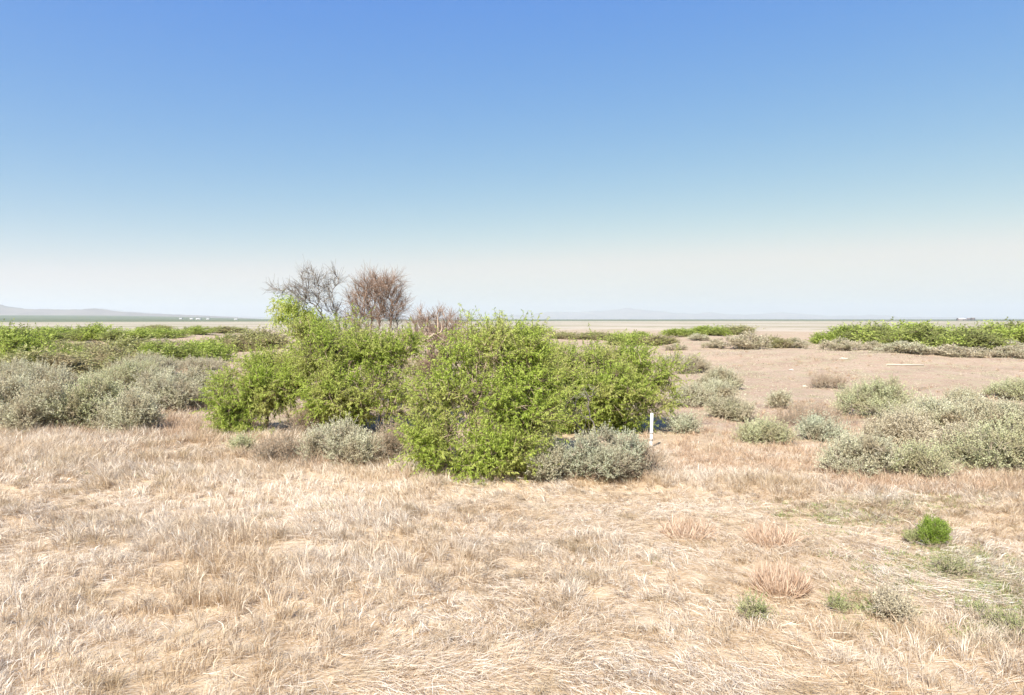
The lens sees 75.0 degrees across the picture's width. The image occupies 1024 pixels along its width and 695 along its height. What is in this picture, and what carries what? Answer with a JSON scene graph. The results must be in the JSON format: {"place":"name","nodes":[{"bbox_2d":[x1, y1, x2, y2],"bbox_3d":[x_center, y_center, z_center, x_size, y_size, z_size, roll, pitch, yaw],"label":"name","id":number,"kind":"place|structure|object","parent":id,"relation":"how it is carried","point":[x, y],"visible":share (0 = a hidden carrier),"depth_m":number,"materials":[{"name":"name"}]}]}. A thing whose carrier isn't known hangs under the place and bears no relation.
{"place":"outdoors","nodes":[
{"label":"outdoors","id":0,"kind":"place"},
{"bbox_2d":[0,305,253,318],"bbox_3d":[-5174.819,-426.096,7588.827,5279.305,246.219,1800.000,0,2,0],"label":"hills","id":1,"kind":"structure","parent":0,"point":[6,310],"depth_m":7347.43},
{"bbox_2d":[0,405,1023,694],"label":"dry grass","id":2,"kind":"structure","parent":0,"point":[78,457],"depth_m":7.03,"materials":[{"name":"plant"}]},
{"bbox_2d":[0,315,1023,694],"bbox_3d":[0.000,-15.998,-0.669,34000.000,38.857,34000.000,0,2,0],"label":"ground","id":3,"kind":"structure","parent":0,"point":[938,365],"depth_m":6.41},
{"bbox_2d":[0,371,50,424],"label":"saltbush","id":4,"kind":"object","parent":3,"relation":"on","point":[8,391],"visible":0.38,"depth_m":14.86,"materials":[{"name":"green plant"}]},
{"bbox_2d":[0,318,59,360],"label":"mesquite bush","id":5,"kind":"object","parent":3,"relation":"on","point":[10,340],"visible":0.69,"depth_m":37.90,"materials":[{"name":"green plant"}]},
{"bbox_2d":[0,324,77,341],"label":"mesquite bush","id":6,"kind":"object","parent":3,"relation":"on","point":[58,335],"visible":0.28,"depth_m":76.19,"materials":[{"name":"green plant"}]},
{"bbox_2d":[0,355,83,389],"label":"saltbush","id":7,"kind":"object","parent":3,"relation":"on","point":[42,371],"visible":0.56,"depth_m":19.96,"materials":[{"name":"green plant"}]},
{"bbox_2d":[0,375,95,433],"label":"saltbush","id":8,"kind":"object","parent":3,"relation":"on","point":[26,414],"visible":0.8,"depth_m":14.32,"materials":[{"name":"green plant"}]},
{"bbox_2d":[0,344,107,378],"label":"mesquite bush","id":9,"kind":"object","parent":3,"relation":"on","point":[80,363],"visible":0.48,"depth_m":23.55,"materials":[{"name":"green plant"}]},
{"bbox_2d":[35,339,98,351],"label":"mesquite bush","id":10,"kind":"object","parent":3,"relation":"on","point":[76,343],"visible":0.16,"depth_m":53.66,"materials":[{"name":"green plant"}]},
{"bbox_2d":[38,342,96,357],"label":"mesquite bush","id":11,"kind":"object","parent":3,"relation":"on","point":[64,349],"visible":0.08,"depth_m":31.13,"materials":[{"name":"green plant"}]},
{"bbox_2d":[37,367,134,430],"bbox_3d":[-9.334,1.192,15.027,2.062,1.569,1.831,0,2,0],"label":"saltbush","id":12,"kind":"object","parent":3,"relation":"on","point":[90,393],"visible":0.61,"depth_m":14.68,"materials":[{"name":"green plant"}]},
{"bbox_2d":[65,322,129,341],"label":"mesquite bush","id":13,"kind":"object","parent":3,"relation":"on","point":[85,333],"visible":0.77,"depth_m":76.40,"materials":[{"name":"green plant"}]},
{"bbox_2d":[58,340,167,372],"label":"mesquite bush","id":14,"kind":"object","parent":3,"relation":"on","point":[112,353],"visible":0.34,"depth_m":29.29,"materials":[{"name":"green plant"}]},
{"bbox_2d":[75,355,166,390],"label":"saltbush","id":15,"kind":"object","parent":3,"relation":"on","point":[127,370],"visible":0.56,"depth_m":20.66,"materials":[{"name":"green plant"}]},
{"bbox_2d":[83,384,170,433],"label":"saltbush","id":16,"kind":"object","parent":3,"relation":"on","point":[130,408],"visible":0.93,"depth_m":14.25,"materials":[{"name":"green plant"}]},
{"bbox_2d":[94,326,160,341],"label":"mesquite bush","id":17,"kind":"object","parent":3,"relation":"on","point":[140,332],"visible":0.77,"depth_m":73.73,"materials":[{"name":"green plant"}]},
{"bbox_2d":[90,333,173,352],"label":"mesquite bush","id":18,"kind":"object","parent":3,"relation":"on","point":[137,342],"visible":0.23,"depth_m":40.12,"materials":[{"name":"green plant"}]},
{"bbox_2d":[102,350,180,373],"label":"saltbush","id":19,"kind":"object","parent":3,"relation":"on","point":[167,361],"visible":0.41,"depth_m":28.28,"materials":[{"name":"green plant"}]},
{"bbox_2d":[129,325,192,338],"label":"mesquite bush","id":20,"kind":"object","parent":3,"relation":"on","point":[171,333],"visible":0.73,"depth_m":91.07,"materials":[{"name":"green plant"}]},
{"bbox_2d":[125,361,206,413],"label":"saltbush","id":21,"kind":"object","parent":3,"relation":"on","point":[171,391],"visible":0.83,"depth_m":17.32,"materials":[{"name":"green plant"}]},
{"bbox_2d":[131,336,212,362],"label":"mesquite bush","id":22,"kind":"object","parent":3,"relation":"on","point":[181,351],"visible":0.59,"depth_m":36.46,"materials":[{"name":"green plant"}]},
{"bbox_2d":[168,355,230,370],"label":"saltbush","id":23,"kind":"object","parent":3,"relation":"on","point":[194,361],"visible":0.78,"depth_m":31.75,"materials":[{"name":"beige plant"}]},
{"bbox_2d":[179,324,219,334],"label":"mesquite bush","id":24,"kind":"object","parent":3,"relation":"on","point":[196,330],"visible":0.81,"depth_m":103.69,"materials":[{"name":"green plant"}]},
{"bbox_2d":[175,334,238,361],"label":"mesquite bush","id":25,"kind":"object","parent":3,"relation":"on","point":[216,349],"visible":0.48,"depth_m":39.95,"materials":[{"name":"green plant"}]},
{"bbox_2d":[180,361,236,406],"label":"saltbush","id":26,"kind":"object","parent":3,"relation":"on","point":[200,373],"visible":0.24,"depth_m":18.29,"materials":[{"name":"green plant"}]},
{"bbox_2d":[203,325,252,332],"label":"mesquite bush","id":27,"kind":"object","parent":3,"relation":"on","point":[224,329],"visible":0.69,"depth_m":122.94,"materials":[{"name":"green plant"}]},
{"bbox_2d":[222,431,258,449],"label":"saltbush","id":28,"kind":"object","parent":3,"relation":"on","point":[237,440],"visible":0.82,"depth_m":12.19,"materials":[{"name":"green plant"}]},
{"bbox_2d":[189,332,317,434],"bbox_3d":[-5.415,0.920,14.668,2.715,2.663,2.549,0,2,0],"label":"mesquite bush","id":29,"kind":"object","parent":3,"relation":"on","point":[256,386],"visible":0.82,"depth_m":14.10,"materials":[{"name":"green plant"}]},
{"bbox_2d":[212,324,294,351],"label":"mesquite bush","id":30,"kind":"object","parent":3,"relation":"on","point":[250,338],"visible":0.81,"depth_m":50.91,"materials":[{"name":"green plant"}]},
{"bbox_2d":[244,420,316,463],"bbox_3d":[-3.868,1.717,11.379,1.410,0.949,1.217,0,2,0],"label":"dry brush","id":31,"kind":"object","parent":3,"relation":"on","point":[273,449],"visible":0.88,"depth_m":11.21,"materials":[{"name":"brown plant"}]},
{"bbox_2d":[278,398,330,436],"bbox_3d":[-4.221,1.491,13.980,1.230,1.047,1.164,0,2,0],"label":"dry brush","id":32,"kind":"object","parent":3,"relation":"on","point":[301,422],"visible":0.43,"depth_m":13.80,"materials":[{"name":"brown plant"}]},
{"bbox_2d":[261,260,348,339],"bbox_3d":[-5.376,-0.365,17.391,2.470,4.151,1.647,0,2,0],"label":"bare tree","id":33,"kind":"object","parent":3,"relation":"on","point":[287,307],"visible":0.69,"depth_m":17.38,"materials":[{"name":"grey plant"}]},
{"bbox_2d":[291,411,401,465],"bbox_3d":[-2.911,1.591,11.378,1.576,0.987,1.857,-2,3,-39],"label":"saltbush","id":34,"kind":"object","parent":3,"relation":"on","point":[342,439],"visible":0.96,"depth_m":11.19,"materials":[{"name":"green plant"}]},
{"bbox_2d":[271,302,439,431],"bbox_3d":[-3.368,0.486,14.194,3.575,2.958,2.750,0,2,0],"label":"mesquite bush","id":35,"kind":"object","parent":3,"relation":"on","point":[334,387],"visible":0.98,"depth_m":13.89,"materials":[{"name":"green plant"}]},
{"bbox_2d":[338,265,414,409],"bbox_3d":[-3.588,-0.274,17.544,2.260,4.129,1.820,0,2,0],"label":"bare tree","id":36,"kind":"object","parent":3,"relation":"on","point":[386,290],"visible":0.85,"depth_m":17.31,"materials":[{"name":"brown plant"}]},
{"bbox_2d":[367,417,410,461],"bbox_3d":[-2.065,1.627,11.370,1.048,0.893,1.160,-2,3,-39],"label":"dry brush","id":37,"kind":"object","parent":3,"relation":"on","point":[391,440],"visible":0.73,"depth_m":11.17,"materials":[{"name":"brown plant"}]},
{"bbox_2d":[387,452,432,475],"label":"grass tuft","id":38,"kind":"object","parent":3,"relation":"on","point":[409,465],"visible":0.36,"depth_m":10.63,"materials":[{"name":"plant"}]},
{"bbox_2d":[394,342,463,413],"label":"mesquite bush","id":39,"kind":"object","parent":3,"relation":"on","point":[415,365],"visible":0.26,"depth_m":17.01,"materials":[{"name":"green plant"}]},
{"bbox_2d":[400,303,471,416],"bbox_3d":[-1.865,0.363,16.560,1.461,3.120,1.655,2,3,44],"label":"leafless brush","id":40,"kind":"object","parent":3,"relation":"on","point":[428,317],"visible":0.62,"depth_m":16.40,"materials":[{"name":"brown plant"}]},
{"bbox_2d":[385,303,590,484],"bbox_3d":[-0.265,0.773,10.780,2.962,3.057,2.672,-2,3,-42],"label":"mesquite bush","id":41,"kind":"object","parent":3,"relation":"on","point":[519,407],"visible":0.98,"depth_m":10.50,"materials":[{"name":"green plant"}]},
{"bbox_2d":[0,368,1023,494],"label":"tall dry grass","id":42,"kind":"structure","parent":3,"relation":"on","point":[885,477],"depth_m":11.12,"materials":[{"name":"plant"}]},
{"bbox_2d":[0,454,1023,645],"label":"green ground cover","id":43,"kind":"object","parent":3,"relation":"on","point":[826,521],"visible":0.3,"depth_m":6.67,"materials":[{"name":"green plant"}]},
{"bbox_2d":[515,429,580,482],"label":"saltbush","id":44,"kind":"object","parent":3,"relation":"on","point":[556,455],"visible":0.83,"depth_m":10.19,"materials":[{"name":"green plant"}]},
{"bbox_2d":[561,386,598,439],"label":"dead branches","id":45,"kind":"object","parent":3,"relation":"on","point":[588,399],"visible":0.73,"depth_m":12.45,"materials":[{"name":"brown wood"}]},
{"bbox_2d":[568,330,625,339],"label":"mesquite bush","id":46,"kind":"object","parent":3,"relation":"on","point":[587,336],"visible":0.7,"depth_m":85.03,"materials":[{"name":"green plant"}]},
{"bbox_2d":[561,419,655,481],"bbox_3d":[1.470,1.654,10.508,1.455,1.022,1.376,1,3,22],"label":"saltbush","id":47,"kind":"object","parent":3,"relation":"on","point":[608,458],"visible":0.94,"depth_m":10.32,"materials":[{"name":"green plant"}]},
{"bbox_2d":[542,322,700,435],"bbox_3d":[2.041,0.822,14.759,4.168,2.765,2.687,-1,3,-25],"label":"mesquite bush","id":48,"kind":"object","parent":3,"relation":"on","point":[620,381],"visible":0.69,"depth_m":14.38,"materials":[{"name":"green plant"}]},
{"bbox_2d":[598,328,655,345],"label":"mesquite bush","id":49,"kind":"object","parent":3,"relation":"on","point":[634,336],"visible":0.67,"depth_m":65.43,"materials":[{"name":"green plant"}]},
{"bbox_2d":[588,434,677,480],"bbox_3d":[1.908,1.746,10.636,1.416,0.859,1.137,0,2,0],"label":"dry brush","id":50,"kind":"object","parent":3,"relation":"on","point":[655,456],"visible":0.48,"depth_m":10.49,"materials":[{"name":"brown plant"}]},
{"bbox_2d":[638,333,681,345],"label":"mesquite bush","id":51,"kind":"object","parent":3,"relation":"on","point":[665,339],"visible":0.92,"depth_m":61.90,"materials":[{"name":"green plant"}]},
{"bbox_2d":[658,409,703,433],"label":"saltbush","id":52,"kind":"object","parent":3,"relation":"on","point":[687,423],"visible":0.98,"depth_m":14.55,"materials":[{"name":"green plant"}]},
{"bbox_2d":[657,327,708,336],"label":"mesquite bush","id":53,"kind":"object","parent":3,"relation":"on","point":[680,332],"visible":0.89,"depth_m":88.56,"materials":[{"name":"green plant"}]},
{"bbox_2d":[655,511,722,542],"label":"grass tuft","id":54,"kind":"object","parent":3,"relation":"on","point":[690,529],"visible":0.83,"depth_m":7.64,"materials":[{"name":"beige plant"}]},
{"bbox_2d":[662,378,723,407],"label":"saltbush","id":55,"kind":"object","parent":3,"relation":"on","point":[699,397],"visible":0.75,"depth_m":19.15,"materials":[{"name":"green plant"}]},
{"bbox_2d":[672,353,714,373],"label":"saltbush","id":56,"kind":"object","parent":3,"relation":"on","point":[701,364],"visible":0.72,"depth_m":30.06,"materials":[{"name":"beige plant"}]},
{"bbox_2d":[378,341,1023,437],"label":"dry scrub","id":57,"kind":"object","parent":3,"relation":"on","point":[998,376],"visible":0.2,"depth_m":29.04,"materials":[{"name":"beige plant"}]},
{"bbox_2d":[687,324,740,335],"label":"mesquite bush","id":58,"kind":"object","parent":3,"relation":"on","point":[713,330],"visible":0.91,"depth_m":95.81,"materials":[{"name":"green plant"}]},
{"bbox_2d":[695,377,741,401],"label":"saltbush","id":59,"kind":"object","parent":3,"relation":"on","point":[724,389],"visible":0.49,"depth_m":19.59,"materials":[{"name":"green plant"}]},
{"bbox_2d":[699,364,748,388],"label":"saltbush","id":60,"kind":"object","parent":3,"relation":"on","point":[722,374],"visible":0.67,"depth_m":23.50,"materials":[{"name":"green plant"}]},
{"bbox_2d":[702,390,759,421],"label":"saltbush","id":61,"kind":"object","parent":3,"relation":"on","point":[732,407],"visible":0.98,"depth_m":16.88,"materials":[{"name":"beige plant"}]},
{"bbox_2d":[714,324,766,334],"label":"mesquite bush","id":62,"kind":"object","parent":3,"relation":"on","point":[742,328],"visible":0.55,"depth_m":114.88,"materials":[{"name":"green plant"}]},
{"bbox_2d":[718,330,773,349],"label":"saltbush","id":63,"kind":"object","parent":3,"relation":"on","point":[750,342],"visible":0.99,"depth_m":53.61,"materials":[{"name":"beige plant"}]},
{"bbox_2d":[730,586,773,619],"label":"weed","id":64,"kind":"object","parent":3,"relation":"on","point":[751,607],"visible":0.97,"depth_m":5.48,"materials":[{"name":"green plant"}]},
{"bbox_2d":[729,411,800,445],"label":"saltbush","id":65,"kind":"object","parent":3,"relation":"on","point":[757,431],"visible":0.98,"depth_m":13.36,"materials":[{"name":"green plant"}]},
{"bbox_2d":[738,516,811,547],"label":"grass tuft","id":66,"kind":"object","parent":3,"relation":"on","point":[778,536],"visible":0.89,"depth_m":7.37,"materials":[{"name":"beige plant"}]},
{"bbox_2d":[759,385,794,408],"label":"saltbush","id":67,"kind":"object","parent":3,"relation":"on","point":[776,399],"visible":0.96,"depth_m":18.34,"materials":[{"name":"green plant"}]},
{"bbox_2d":[762,335,796,347],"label":"mesquite bush","id":68,"kind":"object","parent":3,"relation":"on","point":[780,341],"visible":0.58,"depth_m":62.16,"materials":[{"name":"green plant"}]},
{"bbox_2d":[743,554,826,599],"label":"grass tuft","id":69,"kind":"object","parent":3,"relation":"on","point":[770,581],"visible":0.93,"depth_m":6.02,"materials":[{"name":"beige plant"}]},
{"bbox_2d":[776,337,814,348],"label":"saltbush","id":70,"kind":"object","parent":3,"relation":"on","point":[799,343],"visible":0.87,"depth_m":62.27,"materials":[{"name":"beige plant"}]},
{"bbox_2d":[769,397,859,425],"bbox_3d":[7.229,1.621,15.968,2.092,0.896,1.782,-2,3,-43],"label":"dry brush","id":71,"kind":"object","parent":3,"relation":"on","point":[799,411],"visible":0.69,"depth_m":15.97,"materials":[{"name":"beige plant"}]},
{"bbox_2d":[791,409,858,442],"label":"saltbush","id":72,"kind":"object","parent":3,"relation":"on","point":[812,426],"visible":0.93,"depth_m":13.81,"materials":[{"name":"green plant"}]},
{"bbox_2d":[804,370,849,388],"bbox_3d":[11.275,1.223,23.881,1.749,0.881,1.249,1,3,24],"label":"dry brush","id":73,"kind":"object","parent":3,"relation":"on","point":[823,382],"visible":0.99,"depth_m":23.74,"materials":[{"name":"beige plant"}]},
{"bbox_2d":[804,329,857,343],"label":"mesquite bush","id":74,"kind":"object","parent":3,"relation":"on","point":[817,338],"visible":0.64,"depth_m":71.01,"materials":[{"name":"green plant"}]},
{"bbox_2d":[821,586,855,615],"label":"weed","id":75,"kind":"object","parent":3,"relation":"on","point":[837,603],"visible":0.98,"depth_m":5.62,"materials":[{"name":"green plant"}]},
{"bbox_2d":[816,336,867,350],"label":"saltbush","id":76,"kind":"object","parent":3,"relation":"on","point":[845,344],"visible":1,"depth_m":38.70,"materials":[{"name":"beige plant"}]},
{"bbox_2d":[819,320,891,343],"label":"mesquite bush","id":77,"kind":"object","parent":3,"relation":"on","point":[845,328],"visible":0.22,"depth_m":72.13,"materials":[{"name":"green plant"}]},
{"bbox_2d":[811,428,908,479],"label":"saltbush","id":78,"kind":"object","parent":3,"relation":"on","point":[859,452],"visible":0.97,"depth_m":10.62,"materials":[{"name":"green plant"}]},
{"bbox_2d":[826,373,930,417],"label":"saltbush","id":79,"kind":"object","parent":3,"relation":"on","point":[868,398],"visible":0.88,"depth_m":17.02,"materials":[{"name":"green plant"}]},
{"bbox_2d":[841,317,924,343],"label":"mesquite bush","id":80,"kind":"object","parent":3,"relation":"on","point":[868,334],"visible":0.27,"depth_m":67.02,"materials":[{"name":"green plant"}]},
{"bbox_2d":[861,578,926,626],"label":"weed","id":81,"kind":"object","parent":3,"relation":"on","point":[895,605],"visible":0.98,"depth_m":5.47,"materials":[{"name":"beige plant"}]},
{"bbox_2d":[856,403,943,447],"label":"saltbush","id":82,"kind":"object","parent":3,"relation":"on","point":[906,426],"visible":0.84,"depth_m":13.02,"materials":[{"name":"green plant"}]},
{"bbox_2d":[872,340,931,354],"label":"saltbush","id":83,"kind":"object","parent":3,"relation":"on","point":[903,347],"visible":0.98,"depth_m":35.41,"materials":[{"name":"beige plant"}]},
{"bbox_2d":[901,526,925,542],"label":"weed","id":84,"kind":"object","parent":3,"relation":"on","point":[913,535],"visible":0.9,"depth_m":7.48,"materials":[{"name":"green plant"}]},
{"bbox_2d":[874,319,970,344],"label":"mesquite bush","id":85,"kind":"object","parent":3,"relation":"on","point":[918,332],"visible":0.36,"depth_m":40.84,"materials":[{"name":"green plant"}]},
{"bbox_2d":[880,437,966,480],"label":"saltbush","id":86,"kind":"object","parent":3,"relation":"on","point":[921,458],"visible":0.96,"depth_m":10.39,"materials":[{"name":"green plant"}]},
{"bbox_2d":[875,385,990,431],"bbox_3d":[9.474,1.480,15.116,2.210,1.252,2.081,0,2,0],"label":"saltbush","id":87,"kind":"object","parent":3,"relation":"on","point":[939,412],"visible":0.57,"depth_m":14.75,"materials":[{"name":"green plant"}]},
{"bbox_2d":[915,513,953,547],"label":"round green bush","id":88,"kind":"object","parent":3,"relation":"on","point":[935,528],"visible":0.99,"depth_m":7.30,"materials":[{"name":"green plant"}]},
{"bbox_2d":[921,546,977,575],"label":"weed","id":89,"kind":"object","parent":3,"relation":"on","point":[944,563],"visible":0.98,"depth_m":6.51,"materials":[{"name":"green plant"}]},
{"bbox_2d":[908,343,992,356],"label":"saltbush","id":90,"kind":"object","parent":3,"relation":"on","point":[945,350],"visible":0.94,"depth_m":34.90,"materials":[{"name":"beige plant"}]},
{"bbox_2d":[919,417,999,463],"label":"saltbush","id":91,"kind":"object","parent":3,"relation":"on","point":[959,427],"visible":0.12,"depth_m":11.49,"materials":[{"name":"beige plant"}]},
{"bbox_2d":[939,383,984,401],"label":"saltbush","id":92,"kind":"object","parent":3,"relation":"on","point":[961,392],"visible":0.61,"depth_m":20.42,"materials":[{"name":"green plant"}]},
{"bbox_2d":[908,322,1017,351],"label":"mesquite bush","id":93,"kind":"object","parent":3,"relation":"on","point":[970,338],"visible":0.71,"depth_m":37.93,"materials":[{"name":"green plant"}]},
{"bbox_2d":[954,592,993,614],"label":"weed","id":94,"kind":"object","parent":3,"relation":"on","point":[975,604],"visible":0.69,"depth_m":5.59,"materials":[{"name":"green plant"}]},
{"bbox_2d":[929,411,1023,472],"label":"saltbush","id":95,"kind":"object","parent":3,"relation":"on","point":[1009,443],"visible":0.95,"depth_m":10.74,"materials":[{"name":"green plant"}]},
{"bbox_2d":[946,391,1018,430],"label":"saltbush","id":96,"kind":"object","parent":3,"relation":"on","point":[979,407],"visible":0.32,"depth_m":15.35,"materials":[{"name":"green plant"}]},
{"bbox_2d":[971,317,1023,342],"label":"mesquite bush","id":97,"kind":"object","parent":3,"relation":"on","point":[1017,332],"visible":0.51,"depth_m":69.59,"materials":[{"name":"green plant"}]},
{"bbox_2d":[972,599,1023,637],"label":"weed","id":98,"kind":"object","parent":3,"relation":"on","point":[1002,619],"visible":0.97,"depth_m":5.30,"materials":[{"name":"green plant"}]},
{"bbox_2d":[974,345,1023,357],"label":"saltbush","id":99,"kind":"object","parent":3,"relation":"on","point":[1010,351],"visible":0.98,"depth_m":34.26,"materials":[{"name":"beige plant"}]},
{"bbox_2d":[978,374,1023,400],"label":"saltbush","id":100,"kind":"object","parent":3,"relation":"on","point":[1010,388],"visible":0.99,"depth_m":20.69,"materials":[{"name":"green plant"}]},
{"bbox_2d":[981,393,1023,430],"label":"saltbush","id":101,"kind":"object","parent":3,"relation":"on","point":[1007,406],"visible":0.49,"depth_m":14.78,"materials":[{"name":"green plant"}]},
{"bbox_2d":[0,0,1023,317],"label":"sky","id":102,"kind":"structure","parent":0,"point":[743,157],"materials":[{"name":"blue"}]},
{"bbox_2d":[1,338,1023,459],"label":"sparse dry grass","id":103,"kind":"structure","parent":0,"point":[676,442],"depth_m":14.49,"materials":[{"name":"beige plant"}]},
{"bbox_2d":[96,308,1023,318],"bbox_3d":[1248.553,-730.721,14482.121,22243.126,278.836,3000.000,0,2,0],"label":"distant hills","id":104,"kind":"structure","parent":0,"point":[627,313],"depth_m":13708.60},
{"bbox_2d":[458,345,1023,449],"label":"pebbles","id":105,"kind":"object","parent":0,"point":[794,380],"visible":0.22,"depth_m":27.09,"materials":[{"name":"grey stone"}]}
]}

